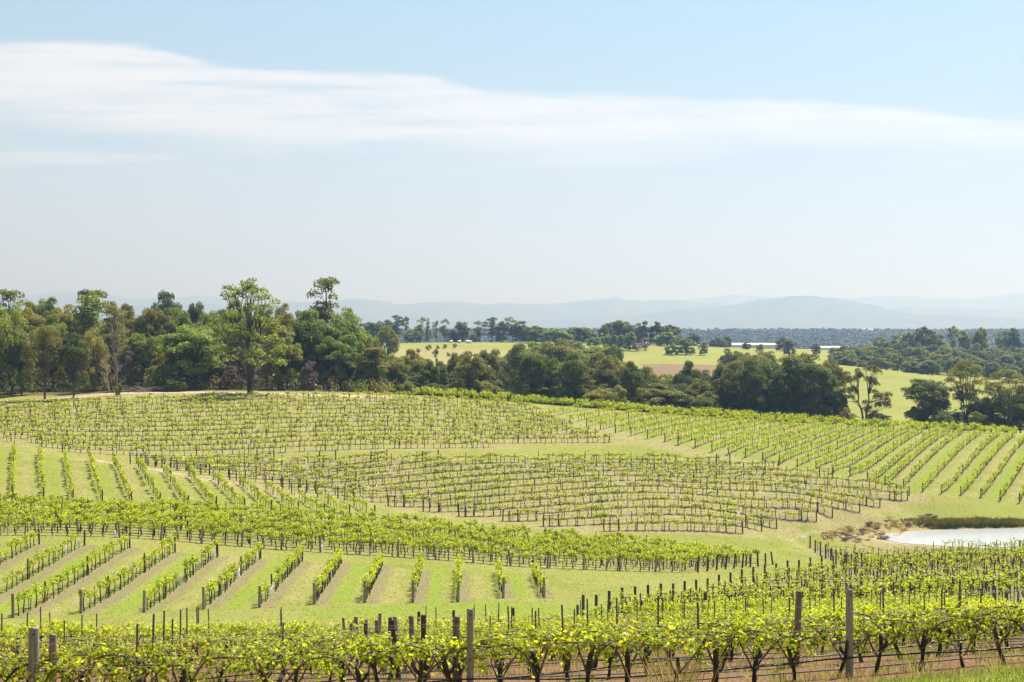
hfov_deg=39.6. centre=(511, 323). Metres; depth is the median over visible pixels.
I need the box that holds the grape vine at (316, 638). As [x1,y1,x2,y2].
[270,629,345,675]
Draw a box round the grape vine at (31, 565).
[25,563,33,578]
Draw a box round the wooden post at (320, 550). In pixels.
[318,535,321,552]
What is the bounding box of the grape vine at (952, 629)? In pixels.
[933,616,971,642]
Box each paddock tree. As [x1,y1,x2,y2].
[837,362,892,425]
[900,378,951,426]
[943,359,990,430]
[982,368,1023,432]
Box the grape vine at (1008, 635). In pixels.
[972,606,1023,650]
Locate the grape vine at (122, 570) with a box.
[114,564,125,589]
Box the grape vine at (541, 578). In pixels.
[538,574,547,595]
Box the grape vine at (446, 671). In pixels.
[390,635,493,681]
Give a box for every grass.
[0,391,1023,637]
[845,662,1023,681]
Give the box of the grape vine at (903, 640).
[872,606,938,645]
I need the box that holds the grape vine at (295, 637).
[277,631,342,666]
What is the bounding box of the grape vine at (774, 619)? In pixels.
[742,613,791,646]
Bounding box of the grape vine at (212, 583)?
[206,578,214,600]
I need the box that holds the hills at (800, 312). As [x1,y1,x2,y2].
[193,296,1023,330]
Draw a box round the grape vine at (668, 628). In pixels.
[628,625,673,652]
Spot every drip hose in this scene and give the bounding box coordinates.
[0,518,720,563]
[0,521,715,564]
[0,524,706,565]
[1,527,696,566]
[1,530,682,567]
[1,541,82,588]
[1,624,1008,656]
[4,515,722,562]
[4,626,1021,669]
[4,632,1022,677]
[8,627,1023,661]
[16,543,128,609]
[31,507,756,561]
[37,505,749,558]
[65,511,741,561]
[83,548,173,605]
[174,633,1023,681]
[199,640,1023,681]
[206,458,688,475]
[238,463,775,479]
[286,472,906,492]
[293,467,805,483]
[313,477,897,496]
[319,638,1023,681]
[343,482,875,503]
[422,643,1022,681]
[426,646,1023,681]
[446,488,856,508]
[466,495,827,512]
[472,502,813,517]
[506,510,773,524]
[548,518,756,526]
[657,655,1023,681]
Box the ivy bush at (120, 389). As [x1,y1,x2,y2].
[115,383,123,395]
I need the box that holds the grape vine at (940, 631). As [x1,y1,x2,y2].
[905,605,977,656]
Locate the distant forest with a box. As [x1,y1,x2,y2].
[28,327,1023,349]
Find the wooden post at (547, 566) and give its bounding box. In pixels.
[546,551,549,567]
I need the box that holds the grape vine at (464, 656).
[432,633,484,667]
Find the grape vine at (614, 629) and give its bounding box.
[568,621,624,662]
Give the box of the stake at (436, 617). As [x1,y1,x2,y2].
[435,608,436,638]
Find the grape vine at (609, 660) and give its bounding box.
[576,631,643,676]
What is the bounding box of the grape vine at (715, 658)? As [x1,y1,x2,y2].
[666,615,771,681]
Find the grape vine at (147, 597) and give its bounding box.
[142,594,151,609]
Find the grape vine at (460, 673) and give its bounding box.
[398,626,507,681]
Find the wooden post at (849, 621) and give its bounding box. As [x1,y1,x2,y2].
[846,589,853,676]
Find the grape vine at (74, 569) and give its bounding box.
[69,564,77,584]
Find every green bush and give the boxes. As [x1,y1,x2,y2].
[165,379,179,390]
[177,382,187,390]
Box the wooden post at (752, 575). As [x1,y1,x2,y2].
[752,567,753,584]
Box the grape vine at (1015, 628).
[992,604,1020,639]
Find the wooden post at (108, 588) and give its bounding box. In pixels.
[107,575,108,597]
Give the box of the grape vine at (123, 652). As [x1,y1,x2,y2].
[92,643,197,681]
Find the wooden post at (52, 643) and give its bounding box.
[49,634,56,681]
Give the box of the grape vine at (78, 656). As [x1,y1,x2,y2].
[43,649,90,681]
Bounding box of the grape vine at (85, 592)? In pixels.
[77,587,89,611]
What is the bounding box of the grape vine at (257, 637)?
[213,633,274,665]
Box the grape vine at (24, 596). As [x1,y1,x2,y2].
[18,588,27,612]
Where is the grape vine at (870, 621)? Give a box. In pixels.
[853,613,909,641]
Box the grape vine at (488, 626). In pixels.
[474,623,527,654]
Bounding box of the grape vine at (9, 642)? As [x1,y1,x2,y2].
[0,638,57,670]
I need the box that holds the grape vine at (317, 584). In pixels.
[312,578,320,599]
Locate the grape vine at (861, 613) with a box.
[841,610,880,635]
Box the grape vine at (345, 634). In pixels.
[309,628,354,650]
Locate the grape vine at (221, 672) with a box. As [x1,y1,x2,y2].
[194,653,249,681]
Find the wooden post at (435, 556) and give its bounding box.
[433,544,436,559]
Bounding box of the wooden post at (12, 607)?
[11,593,14,617]
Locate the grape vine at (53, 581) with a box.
[49,577,58,597]
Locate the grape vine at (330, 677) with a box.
[302,642,359,679]
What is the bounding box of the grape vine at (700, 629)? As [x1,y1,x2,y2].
[682,623,730,654]
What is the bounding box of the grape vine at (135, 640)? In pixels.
[117,634,159,651]
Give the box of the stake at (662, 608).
[662,599,663,638]
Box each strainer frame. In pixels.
[129,452,145,463]
[154,456,171,467]
[170,459,186,470]
[193,462,209,474]
[229,468,245,479]
[256,450,273,460]
[265,475,281,486]
[282,477,298,488]
[299,479,315,492]
[337,486,353,497]
[387,494,403,506]
[423,500,438,511]
[458,504,474,516]
[502,509,518,520]
[603,519,618,530]
[725,519,742,533]
[745,515,761,530]
[760,514,776,528]
[817,502,832,517]
[845,499,859,511]
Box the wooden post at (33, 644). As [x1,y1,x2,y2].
[28,627,39,681]
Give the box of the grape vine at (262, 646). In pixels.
[244,638,288,657]
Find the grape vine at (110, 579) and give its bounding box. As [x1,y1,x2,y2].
[105,575,115,596]
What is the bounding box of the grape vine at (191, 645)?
[157,635,208,671]
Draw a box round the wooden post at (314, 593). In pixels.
[313,583,315,604]
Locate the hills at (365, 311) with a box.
[0,297,1023,328]
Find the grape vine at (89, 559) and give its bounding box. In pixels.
[85,555,91,574]
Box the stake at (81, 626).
[81,615,82,652]
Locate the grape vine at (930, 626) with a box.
[911,612,954,641]
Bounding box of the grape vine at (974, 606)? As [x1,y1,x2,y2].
[934,599,1014,653]
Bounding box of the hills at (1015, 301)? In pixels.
[0,292,1023,309]
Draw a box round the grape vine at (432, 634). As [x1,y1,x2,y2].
[415,629,466,647]
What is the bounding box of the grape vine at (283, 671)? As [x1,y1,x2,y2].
[258,638,319,675]
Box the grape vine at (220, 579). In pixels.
[215,573,222,596]
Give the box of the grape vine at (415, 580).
[410,575,418,584]
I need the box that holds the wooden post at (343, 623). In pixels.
[342,617,344,629]
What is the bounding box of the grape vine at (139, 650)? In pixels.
[106,647,173,681]
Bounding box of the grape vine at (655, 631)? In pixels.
[636,621,683,643]
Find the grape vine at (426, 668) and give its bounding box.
[391,636,464,681]
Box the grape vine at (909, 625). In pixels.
[887,613,941,646]
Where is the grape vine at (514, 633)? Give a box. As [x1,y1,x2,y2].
[502,626,556,656]
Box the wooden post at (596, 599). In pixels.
[595,594,597,609]
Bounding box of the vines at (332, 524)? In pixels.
[0,386,1023,681]
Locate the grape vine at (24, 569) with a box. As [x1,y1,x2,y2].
[19,566,25,582]
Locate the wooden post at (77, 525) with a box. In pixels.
[76,518,78,535]
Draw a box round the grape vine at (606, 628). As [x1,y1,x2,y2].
[573,619,626,636]
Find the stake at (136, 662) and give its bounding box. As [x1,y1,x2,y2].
[135,624,137,681]
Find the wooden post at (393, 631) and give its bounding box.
[390,619,400,680]
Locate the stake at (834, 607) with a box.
[833,589,834,644]
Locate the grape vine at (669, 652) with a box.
[652,638,693,665]
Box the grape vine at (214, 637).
[190,634,228,650]
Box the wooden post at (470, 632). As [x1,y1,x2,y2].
[467,609,473,681]
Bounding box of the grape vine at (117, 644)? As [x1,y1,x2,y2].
[91,637,151,666]
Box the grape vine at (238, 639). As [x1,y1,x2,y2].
[210,632,253,656]
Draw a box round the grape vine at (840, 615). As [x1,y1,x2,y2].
[817,605,886,651]
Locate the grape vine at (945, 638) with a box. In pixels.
[925,624,995,666]
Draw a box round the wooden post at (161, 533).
[160,523,163,539]
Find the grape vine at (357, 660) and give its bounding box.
[331,639,384,672]
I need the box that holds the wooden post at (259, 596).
[258,586,260,607]
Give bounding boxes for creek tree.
[383,358,411,390]
[384,354,406,390]
[384,371,409,392]
[400,348,427,394]
[404,372,428,394]
[413,358,438,392]
[414,360,439,395]
[430,360,454,384]
[431,364,449,391]
[433,349,439,383]
[443,370,477,395]
[444,352,472,387]
[449,350,486,396]
[460,380,494,398]
[471,359,502,392]
[477,349,513,393]
[495,374,512,399]
[497,342,534,402]
[514,367,561,399]
[516,353,550,395]
[519,341,541,353]
[533,355,562,399]
[537,338,581,362]
[549,386,567,405]
[551,362,596,405]
[552,352,590,406]
[557,341,579,361]
[561,370,625,389]
[566,339,590,355]
[575,349,589,360]
[583,384,616,408]
[584,350,613,368]
[585,345,602,355]
[591,357,623,387]
[595,344,624,364]
[596,371,637,389]
[606,354,621,368]
[618,361,631,369]
[619,361,648,409]
[628,388,655,411]
[632,366,658,395]
[637,383,695,414]
[643,378,669,413]
[659,373,680,405]
[662,383,702,413]
[669,360,701,405]
[685,374,709,384]
[688,378,710,415]
[702,369,712,382]
[707,384,740,417]
[709,367,738,417]
[710,364,727,393]
[712,348,739,373]
[719,360,759,393]
[719,388,768,419]
[722,361,747,418]
[729,359,767,415]
[737,352,750,358]
[743,362,791,415]
[745,361,778,418]
[747,354,766,418]
[751,349,778,364]
[757,359,772,420]
[766,387,811,421]
[769,356,810,416]
[778,352,813,366]
[778,354,838,422]
[783,354,809,402]
[811,368,843,420]
[814,360,849,400]
[824,390,848,422]
[868,413,891,426]
[904,405,927,428]
[924,398,949,427]
[943,411,969,430]
[965,400,994,430]
[975,396,1006,431]
[1000,395,1023,432]
[1010,392,1023,432]
[1012,391,1023,425]
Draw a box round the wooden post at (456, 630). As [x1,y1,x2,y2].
[452,616,459,681]
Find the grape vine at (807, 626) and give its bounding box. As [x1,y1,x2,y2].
[756,618,825,666]
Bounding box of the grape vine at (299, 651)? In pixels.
[219,640,307,681]
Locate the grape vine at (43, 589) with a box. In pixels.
[39,586,47,603]
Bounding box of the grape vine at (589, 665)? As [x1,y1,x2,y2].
[542,628,638,681]
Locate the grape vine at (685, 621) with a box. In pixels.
[675,617,706,648]
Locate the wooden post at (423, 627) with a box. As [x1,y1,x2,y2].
[421,615,425,677]
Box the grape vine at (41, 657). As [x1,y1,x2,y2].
[0,648,68,681]
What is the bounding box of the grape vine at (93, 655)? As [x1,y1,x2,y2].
[68,643,147,681]
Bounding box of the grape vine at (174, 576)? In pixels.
[170,571,177,590]
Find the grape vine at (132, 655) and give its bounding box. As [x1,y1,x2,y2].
[101,641,172,680]
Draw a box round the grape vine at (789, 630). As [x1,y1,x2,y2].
[770,618,823,648]
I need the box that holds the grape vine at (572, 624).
[560,619,601,639]
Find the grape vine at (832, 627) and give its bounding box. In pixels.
[819,614,857,644]
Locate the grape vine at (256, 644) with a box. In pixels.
[218,640,271,675]
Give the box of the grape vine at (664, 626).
[646,619,707,656]
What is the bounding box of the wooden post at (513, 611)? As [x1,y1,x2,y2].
[512,608,514,627]
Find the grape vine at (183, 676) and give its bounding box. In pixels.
[130,640,242,681]
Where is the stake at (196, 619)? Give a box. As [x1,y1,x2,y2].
[196,607,197,646]
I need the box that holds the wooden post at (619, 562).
[619,555,620,570]
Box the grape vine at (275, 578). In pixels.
[272,573,279,591]
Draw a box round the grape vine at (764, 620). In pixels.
[716,614,788,656]
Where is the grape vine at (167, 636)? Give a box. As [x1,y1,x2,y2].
[132,633,184,649]
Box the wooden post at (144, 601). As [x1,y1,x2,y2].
[142,590,145,612]
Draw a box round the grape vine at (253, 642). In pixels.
[236,636,279,661]
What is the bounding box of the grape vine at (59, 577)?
[54,574,63,594]
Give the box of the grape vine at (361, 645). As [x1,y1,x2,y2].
[298,631,385,681]
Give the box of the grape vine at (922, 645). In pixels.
[882,608,968,669]
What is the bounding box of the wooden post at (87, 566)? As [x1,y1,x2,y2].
[86,556,87,575]
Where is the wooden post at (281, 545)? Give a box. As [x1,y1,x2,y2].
[280,533,282,549]
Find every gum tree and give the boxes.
[0,288,29,381]
[0,300,35,394]
[0,330,28,388]
[1,315,17,388]
[5,332,37,395]
[10,306,46,368]
[19,324,64,398]
[20,325,41,391]
[25,295,60,344]
[33,313,67,381]
[37,325,62,388]
[47,332,70,381]
[52,303,80,382]
[53,332,89,397]
[57,354,90,382]
[65,290,108,386]
[72,329,102,386]
[73,327,110,391]
[77,289,95,334]
[92,333,126,389]
[99,300,128,366]
[104,323,128,380]
[117,303,146,336]
[117,332,159,387]
[117,344,137,385]
[126,308,174,372]
[143,341,167,380]
[144,289,183,330]
[149,345,179,384]
[150,324,226,388]
[157,322,185,381]
[163,333,195,386]
[169,307,198,379]
[179,343,214,387]
[187,301,207,326]
[195,322,220,383]
[199,309,228,362]
[204,324,233,387]
[208,277,295,393]
[214,332,246,379]
[220,298,246,331]
[238,341,255,387]
[239,315,277,387]
[253,308,274,372]
[258,313,304,388]
[260,353,282,388]
[265,337,303,389]
[271,303,295,387]
[282,309,343,390]
[293,336,314,388]
[304,336,352,390]
[306,277,343,390]
[314,350,335,390]
[315,314,366,391]
[333,344,365,391]
[341,306,361,325]
[346,330,372,380]
[349,330,379,380]
[353,359,388,392]
[358,347,389,392]
[362,340,387,388]
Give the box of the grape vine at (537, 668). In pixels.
[485,631,584,681]
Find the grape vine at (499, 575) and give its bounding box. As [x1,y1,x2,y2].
[497,573,507,592]
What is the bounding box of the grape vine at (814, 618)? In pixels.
[788,609,842,645]
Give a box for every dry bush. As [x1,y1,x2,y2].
[117,350,144,390]
[199,366,221,387]
[218,365,243,388]
[300,360,317,390]
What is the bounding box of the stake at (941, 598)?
[941,588,942,615]
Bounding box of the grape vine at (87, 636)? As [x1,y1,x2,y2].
[65,632,125,664]
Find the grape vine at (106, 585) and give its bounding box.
[103,579,108,598]
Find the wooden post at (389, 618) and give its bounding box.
[388,617,391,661]
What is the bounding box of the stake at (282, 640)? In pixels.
[281,622,283,672]
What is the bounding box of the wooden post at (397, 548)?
[397,540,398,556]
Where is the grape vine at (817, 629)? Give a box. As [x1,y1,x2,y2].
[802,621,845,654]
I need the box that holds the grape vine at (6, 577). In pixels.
[2,574,9,591]
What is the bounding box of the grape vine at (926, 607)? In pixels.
[898,603,940,618]
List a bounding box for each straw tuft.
[623,650,723,681]
[976,624,1013,645]
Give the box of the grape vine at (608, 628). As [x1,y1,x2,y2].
[589,620,626,649]
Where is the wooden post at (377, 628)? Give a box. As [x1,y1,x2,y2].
[375,620,378,661]
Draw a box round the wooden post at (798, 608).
[793,591,801,666]
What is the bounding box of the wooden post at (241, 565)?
[240,556,241,574]
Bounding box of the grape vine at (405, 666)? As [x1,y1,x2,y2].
[379,634,432,670]
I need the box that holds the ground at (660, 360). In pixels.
[0,338,1023,681]
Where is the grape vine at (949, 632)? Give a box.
[923,615,979,647]
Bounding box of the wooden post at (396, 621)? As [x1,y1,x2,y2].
[393,616,401,665]
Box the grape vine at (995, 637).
[938,597,1023,662]
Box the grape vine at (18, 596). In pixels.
[15,592,22,615]
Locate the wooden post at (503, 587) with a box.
[502,578,504,597]
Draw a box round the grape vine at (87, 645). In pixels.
[72,640,125,671]
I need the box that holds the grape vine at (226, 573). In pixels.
[221,567,228,591]
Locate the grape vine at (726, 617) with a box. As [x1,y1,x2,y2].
[698,614,768,660]
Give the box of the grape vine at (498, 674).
[462,641,544,681]
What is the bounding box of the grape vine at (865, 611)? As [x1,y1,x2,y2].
[836,598,942,658]
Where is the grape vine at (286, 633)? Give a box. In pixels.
[269,626,322,648]
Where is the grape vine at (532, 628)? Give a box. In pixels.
[519,623,608,681]
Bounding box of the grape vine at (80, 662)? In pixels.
[63,645,115,681]
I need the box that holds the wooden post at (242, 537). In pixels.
[241,529,243,546]
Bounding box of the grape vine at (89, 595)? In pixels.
[86,593,93,608]
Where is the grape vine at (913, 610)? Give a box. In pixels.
[895,605,931,626]
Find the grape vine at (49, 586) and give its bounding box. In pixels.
[43,582,50,600]
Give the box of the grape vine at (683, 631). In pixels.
[667,616,730,663]
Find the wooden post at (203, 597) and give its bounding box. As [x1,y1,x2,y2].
[202,587,204,608]
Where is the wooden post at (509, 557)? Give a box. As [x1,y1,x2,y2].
[508,549,511,565]
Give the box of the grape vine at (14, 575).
[10,571,17,588]
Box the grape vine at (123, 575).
[121,571,127,586]
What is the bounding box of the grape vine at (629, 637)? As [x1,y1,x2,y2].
[595,629,649,661]
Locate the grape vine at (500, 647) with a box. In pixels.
[482,635,521,667]
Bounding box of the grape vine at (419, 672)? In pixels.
[364,633,487,681]
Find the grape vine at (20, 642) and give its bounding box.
[0,635,39,666]
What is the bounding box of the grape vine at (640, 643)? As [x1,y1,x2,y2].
[588,621,659,657]
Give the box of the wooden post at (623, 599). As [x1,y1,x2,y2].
[621,587,623,611]
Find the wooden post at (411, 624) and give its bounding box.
[409,616,415,670]
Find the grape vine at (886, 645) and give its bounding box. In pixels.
[840,615,934,673]
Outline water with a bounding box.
[874,529,1023,548]
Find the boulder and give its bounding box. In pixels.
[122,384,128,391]
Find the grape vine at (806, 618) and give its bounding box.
[793,611,845,647]
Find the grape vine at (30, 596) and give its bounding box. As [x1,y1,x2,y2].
[27,591,33,609]
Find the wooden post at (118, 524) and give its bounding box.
[117,521,120,537]
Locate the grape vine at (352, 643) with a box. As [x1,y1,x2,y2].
[337,636,380,665]
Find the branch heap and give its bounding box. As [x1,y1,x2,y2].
[114,385,166,392]
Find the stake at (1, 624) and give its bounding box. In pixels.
[1,614,2,655]
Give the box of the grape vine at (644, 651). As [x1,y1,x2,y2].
[608,626,685,674]
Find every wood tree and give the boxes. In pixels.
[827,352,842,362]
[828,347,844,353]
[828,359,846,364]
[837,345,848,350]
[841,354,857,365]
[842,350,856,366]
[851,349,862,361]
[856,355,868,366]
[857,360,870,367]
[858,344,867,348]
[860,346,878,353]
[860,351,873,365]
[866,356,880,365]
[868,353,883,367]
[872,336,886,346]
[875,347,889,360]
[875,358,887,369]
[879,342,891,356]
[882,353,893,365]
[882,361,895,369]
[884,347,897,363]
[890,334,903,346]
[890,343,897,352]
[890,352,906,371]
[895,349,908,367]
[896,342,909,356]
[900,361,911,372]
[902,332,918,347]
[902,357,918,372]
[903,347,915,356]
[909,347,925,357]
[909,362,925,373]
[912,355,928,368]
[913,326,938,347]
[915,360,935,374]
[925,350,933,359]
[925,353,942,368]
[925,360,942,375]
[926,344,942,353]
[930,334,946,347]
[931,350,945,359]
[938,348,953,366]
[939,353,954,374]
[940,344,953,352]
[940,359,955,376]
[943,350,962,364]
[946,325,962,351]
[953,357,965,377]
[955,347,967,358]
[957,330,970,352]
[958,351,967,358]
[969,343,980,356]
[970,327,989,351]
[970,356,985,374]
[973,358,983,377]
[976,351,988,358]
[981,347,998,354]
[982,354,994,366]
[982,360,1000,376]
[984,350,1001,358]
[984,362,1002,377]
[989,347,1003,361]
[994,330,1008,353]
[996,351,1014,365]
[997,347,1013,353]
[998,355,1012,376]
[1001,328,1023,352]
[1001,363,1013,374]
[1003,366,1020,378]
[1006,355,1015,374]
[1011,352,1023,361]
[1013,360,1023,371]
[1015,348,1023,357]
[1020,364,1023,377]
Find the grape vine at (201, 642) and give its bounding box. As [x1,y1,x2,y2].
[141,634,217,669]
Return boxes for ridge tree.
[358,323,374,336]
[363,322,381,340]
[373,326,399,354]
[377,320,395,341]
[390,315,405,342]
[401,316,410,342]
[402,328,422,342]
[415,317,426,342]
[424,318,432,340]
[432,321,438,342]
[438,318,449,336]
[445,329,456,341]
[454,321,470,341]
[469,333,481,341]
[473,321,485,341]
[480,317,497,341]
[495,321,508,341]
[504,317,517,341]
[513,321,526,341]
[519,327,534,341]
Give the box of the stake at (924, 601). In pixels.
[923,593,924,610]
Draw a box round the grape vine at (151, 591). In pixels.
[147,584,157,607]
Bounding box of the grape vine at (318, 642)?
[305,636,351,662]
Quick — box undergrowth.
[0,370,402,394]
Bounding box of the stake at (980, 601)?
[980,588,981,634]
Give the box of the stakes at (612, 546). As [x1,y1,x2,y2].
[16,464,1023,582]
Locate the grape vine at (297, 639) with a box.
[257,638,331,679]
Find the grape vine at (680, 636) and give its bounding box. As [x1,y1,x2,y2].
[662,623,702,652]
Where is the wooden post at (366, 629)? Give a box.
[364,623,367,661]
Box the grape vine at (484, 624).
[465,620,518,643]
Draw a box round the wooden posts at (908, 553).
[0,386,1023,594]
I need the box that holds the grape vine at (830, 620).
[813,608,860,648]
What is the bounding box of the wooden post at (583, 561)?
[583,554,584,569]
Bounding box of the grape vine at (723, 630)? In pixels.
[702,621,747,653]
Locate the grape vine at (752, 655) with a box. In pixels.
[715,621,792,668]
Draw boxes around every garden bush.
[633,343,641,350]
[639,337,650,348]
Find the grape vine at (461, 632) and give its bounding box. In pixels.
[412,627,483,668]
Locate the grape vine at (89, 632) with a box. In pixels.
[45,626,104,652]
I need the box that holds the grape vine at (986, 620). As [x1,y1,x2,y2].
[965,608,1003,637]
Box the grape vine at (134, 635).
[95,630,140,647]
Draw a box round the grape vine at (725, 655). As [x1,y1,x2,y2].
[689,620,775,671]
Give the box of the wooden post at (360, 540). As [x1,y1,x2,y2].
[358,538,361,554]
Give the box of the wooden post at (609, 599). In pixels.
[608,591,610,611]
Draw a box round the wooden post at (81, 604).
[79,591,82,613]
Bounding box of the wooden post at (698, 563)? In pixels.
[697,555,699,572]
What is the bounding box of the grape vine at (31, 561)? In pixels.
[29,559,38,575]
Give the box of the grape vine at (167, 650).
[128,643,183,681]
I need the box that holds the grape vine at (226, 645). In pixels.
[199,632,246,661]
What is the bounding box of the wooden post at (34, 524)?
[33,517,36,535]
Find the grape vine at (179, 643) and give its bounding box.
[159,635,197,660]
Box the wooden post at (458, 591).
[457,581,459,601]
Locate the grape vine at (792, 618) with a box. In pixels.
[766,616,816,642]
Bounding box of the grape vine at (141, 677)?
[92,650,194,681]
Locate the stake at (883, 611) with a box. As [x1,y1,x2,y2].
[882,589,884,644]
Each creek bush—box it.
[397,381,419,394]
[418,383,441,396]
[424,384,448,395]
[437,383,467,397]
[467,388,485,398]
[480,386,503,398]
[523,386,553,402]
[528,392,545,403]
[538,390,561,404]
[562,390,592,407]
[574,389,597,407]
[583,388,612,408]
[604,384,626,409]
[615,391,636,410]
[637,391,661,412]
[678,395,695,414]
[686,391,720,414]
[692,394,715,416]
[761,392,783,421]
[838,407,856,424]
[934,411,955,428]
[968,411,989,428]
[986,406,1011,430]
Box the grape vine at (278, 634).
[262,627,319,660]
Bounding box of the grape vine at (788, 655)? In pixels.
[742,629,826,680]
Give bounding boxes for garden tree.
[524,326,549,342]
[539,328,567,343]
[557,334,574,342]
[566,326,595,341]
[580,329,597,342]
[585,337,600,344]
[597,324,614,341]
[602,333,612,345]
[603,320,631,341]
[608,335,617,347]
[616,335,625,348]
[621,325,637,342]
[623,331,635,350]
[634,321,648,343]
[647,321,662,344]
[652,332,677,345]
[660,324,682,344]
[663,344,679,353]
[677,338,695,354]
[686,333,700,345]
[697,341,707,354]
[709,339,718,346]
[713,337,728,347]
[722,336,731,347]
[742,342,751,349]
[755,344,763,350]
[773,337,786,350]
[783,339,796,354]
[810,344,820,353]
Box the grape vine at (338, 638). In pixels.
[296,632,347,651]
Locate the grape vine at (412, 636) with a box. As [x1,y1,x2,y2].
[395,634,451,677]
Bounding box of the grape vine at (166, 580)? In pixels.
[160,578,168,599]
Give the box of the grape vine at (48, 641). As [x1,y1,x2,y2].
[39,636,74,649]
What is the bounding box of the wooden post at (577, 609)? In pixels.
[576,605,578,615]
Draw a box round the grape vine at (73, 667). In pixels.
[45,652,133,681]
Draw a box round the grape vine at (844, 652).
[802,622,896,676]
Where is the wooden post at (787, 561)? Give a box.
[786,560,788,577]
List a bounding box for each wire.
[0,626,1023,677]
[4,590,1019,645]
[4,608,981,644]
[4,614,1014,671]
[5,609,950,635]
[9,589,1023,640]
[11,607,1005,639]
[22,607,1013,649]
[24,607,1020,655]
[24,610,1009,662]
[111,608,969,631]
[372,639,1021,681]
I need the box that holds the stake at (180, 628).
[180,609,180,655]
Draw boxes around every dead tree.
[97,356,114,392]
[103,320,126,394]
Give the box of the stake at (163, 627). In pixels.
[162,611,164,669]
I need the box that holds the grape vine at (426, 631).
[404,629,443,640]
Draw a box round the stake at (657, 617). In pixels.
[657,596,658,654]
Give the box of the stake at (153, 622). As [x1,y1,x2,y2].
[151,614,154,679]
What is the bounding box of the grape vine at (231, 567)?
[227,562,234,580]
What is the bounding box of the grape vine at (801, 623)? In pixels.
[767,616,819,642]
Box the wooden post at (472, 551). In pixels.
[471,546,473,562]
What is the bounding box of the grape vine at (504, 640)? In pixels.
[490,629,557,673]
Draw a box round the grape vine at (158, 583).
[156,578,164,602]
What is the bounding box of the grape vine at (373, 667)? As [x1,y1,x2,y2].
[325,633,416,681]
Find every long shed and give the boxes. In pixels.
[712,343,777,347]
[818,346,839,349]
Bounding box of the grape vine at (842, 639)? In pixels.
[822,614,894,661]
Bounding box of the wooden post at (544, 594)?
[543,577,545,597]
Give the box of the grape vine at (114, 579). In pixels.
[111,573,119,592]
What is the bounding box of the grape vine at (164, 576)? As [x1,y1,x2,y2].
[162,574,171,596]
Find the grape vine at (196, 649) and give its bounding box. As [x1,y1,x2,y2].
[174,634,215,661]
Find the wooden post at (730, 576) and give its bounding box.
[729,572,731,585]
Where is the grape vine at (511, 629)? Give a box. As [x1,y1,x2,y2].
[492,626,527,651]
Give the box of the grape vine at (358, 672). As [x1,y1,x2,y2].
[312,647,403,681]
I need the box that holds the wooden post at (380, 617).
[378,613,381,640]
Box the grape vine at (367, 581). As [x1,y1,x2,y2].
[360,576,370,588]
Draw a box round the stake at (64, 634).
[63,620,64,656]
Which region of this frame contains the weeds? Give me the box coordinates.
[0,624,1023,681]
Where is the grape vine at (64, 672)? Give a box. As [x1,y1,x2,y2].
[30,651,141,681]
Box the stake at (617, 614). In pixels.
[616,601,617,656]
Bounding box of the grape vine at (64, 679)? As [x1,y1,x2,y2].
[0,653,82,681]
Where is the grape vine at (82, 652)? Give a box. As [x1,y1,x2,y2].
[58,639,117,674]
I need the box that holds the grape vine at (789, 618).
[762,610,815,635]
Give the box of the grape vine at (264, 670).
[231,644,345,681]
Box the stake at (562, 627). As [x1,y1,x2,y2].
[561,605,564,671]
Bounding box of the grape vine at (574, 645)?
[547,627,600,669]
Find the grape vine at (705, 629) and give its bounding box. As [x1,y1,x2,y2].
[689,622,733,650]
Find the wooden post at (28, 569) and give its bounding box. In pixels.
[27,559,28,579]
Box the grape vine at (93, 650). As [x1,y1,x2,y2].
[16,640,135,681]
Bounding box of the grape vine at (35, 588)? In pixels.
[29,583,42,607]
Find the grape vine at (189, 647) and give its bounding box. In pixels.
[138,639,196,669]
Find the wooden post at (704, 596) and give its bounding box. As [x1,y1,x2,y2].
[703,593,706,615]
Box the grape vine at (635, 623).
[629,619,673,628]
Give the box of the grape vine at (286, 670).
[249,644,333,681]
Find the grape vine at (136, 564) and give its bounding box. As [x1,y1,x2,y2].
[133,561,138,577]
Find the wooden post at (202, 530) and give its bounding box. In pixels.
[200,526,203,542]
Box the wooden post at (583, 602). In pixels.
[582,595,584,619]
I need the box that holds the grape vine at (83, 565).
[79,560,88,577]
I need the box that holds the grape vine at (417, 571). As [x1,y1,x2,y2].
[412,567,420,575]
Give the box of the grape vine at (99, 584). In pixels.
[96,579,106,602]
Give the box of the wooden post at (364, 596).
[363,581,365,602]
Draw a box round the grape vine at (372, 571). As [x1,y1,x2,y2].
[365,567,376,589]
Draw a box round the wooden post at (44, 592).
[44,581,45,602]
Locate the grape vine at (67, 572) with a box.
[63,567,72,587]
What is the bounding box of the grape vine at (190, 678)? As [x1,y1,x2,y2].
[157,646,228,681]
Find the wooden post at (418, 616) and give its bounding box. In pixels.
[417,611,419,628]
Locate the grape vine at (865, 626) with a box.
[853,613,908,651]
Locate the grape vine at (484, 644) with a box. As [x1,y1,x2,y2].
[463,628,546,681]
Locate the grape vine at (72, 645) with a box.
[41,637,87,664]
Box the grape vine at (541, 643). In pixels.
[523,625,573,664]
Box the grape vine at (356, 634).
[343,628,391,642]
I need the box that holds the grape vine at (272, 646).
[228,642,307,681]
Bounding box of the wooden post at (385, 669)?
[382,631,390,672]
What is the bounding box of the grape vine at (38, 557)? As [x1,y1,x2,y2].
[32,550,44,572]
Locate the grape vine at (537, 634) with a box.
[483,620,581,681]
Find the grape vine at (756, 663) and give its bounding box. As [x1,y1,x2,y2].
[706,624,815,681]
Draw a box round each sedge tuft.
[907,517,927,524]
[916,517,933,525]
[921,519,936,526]
[926,518,945,526]
[954,520,973,526]
[964,517,984,524]
[973,515,990,523]
[986,517,1003,524]
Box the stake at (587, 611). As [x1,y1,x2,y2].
[586,599,588,653]
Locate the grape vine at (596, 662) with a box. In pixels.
[564,623,638,669]
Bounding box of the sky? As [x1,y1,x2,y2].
[0,0,1023,304]

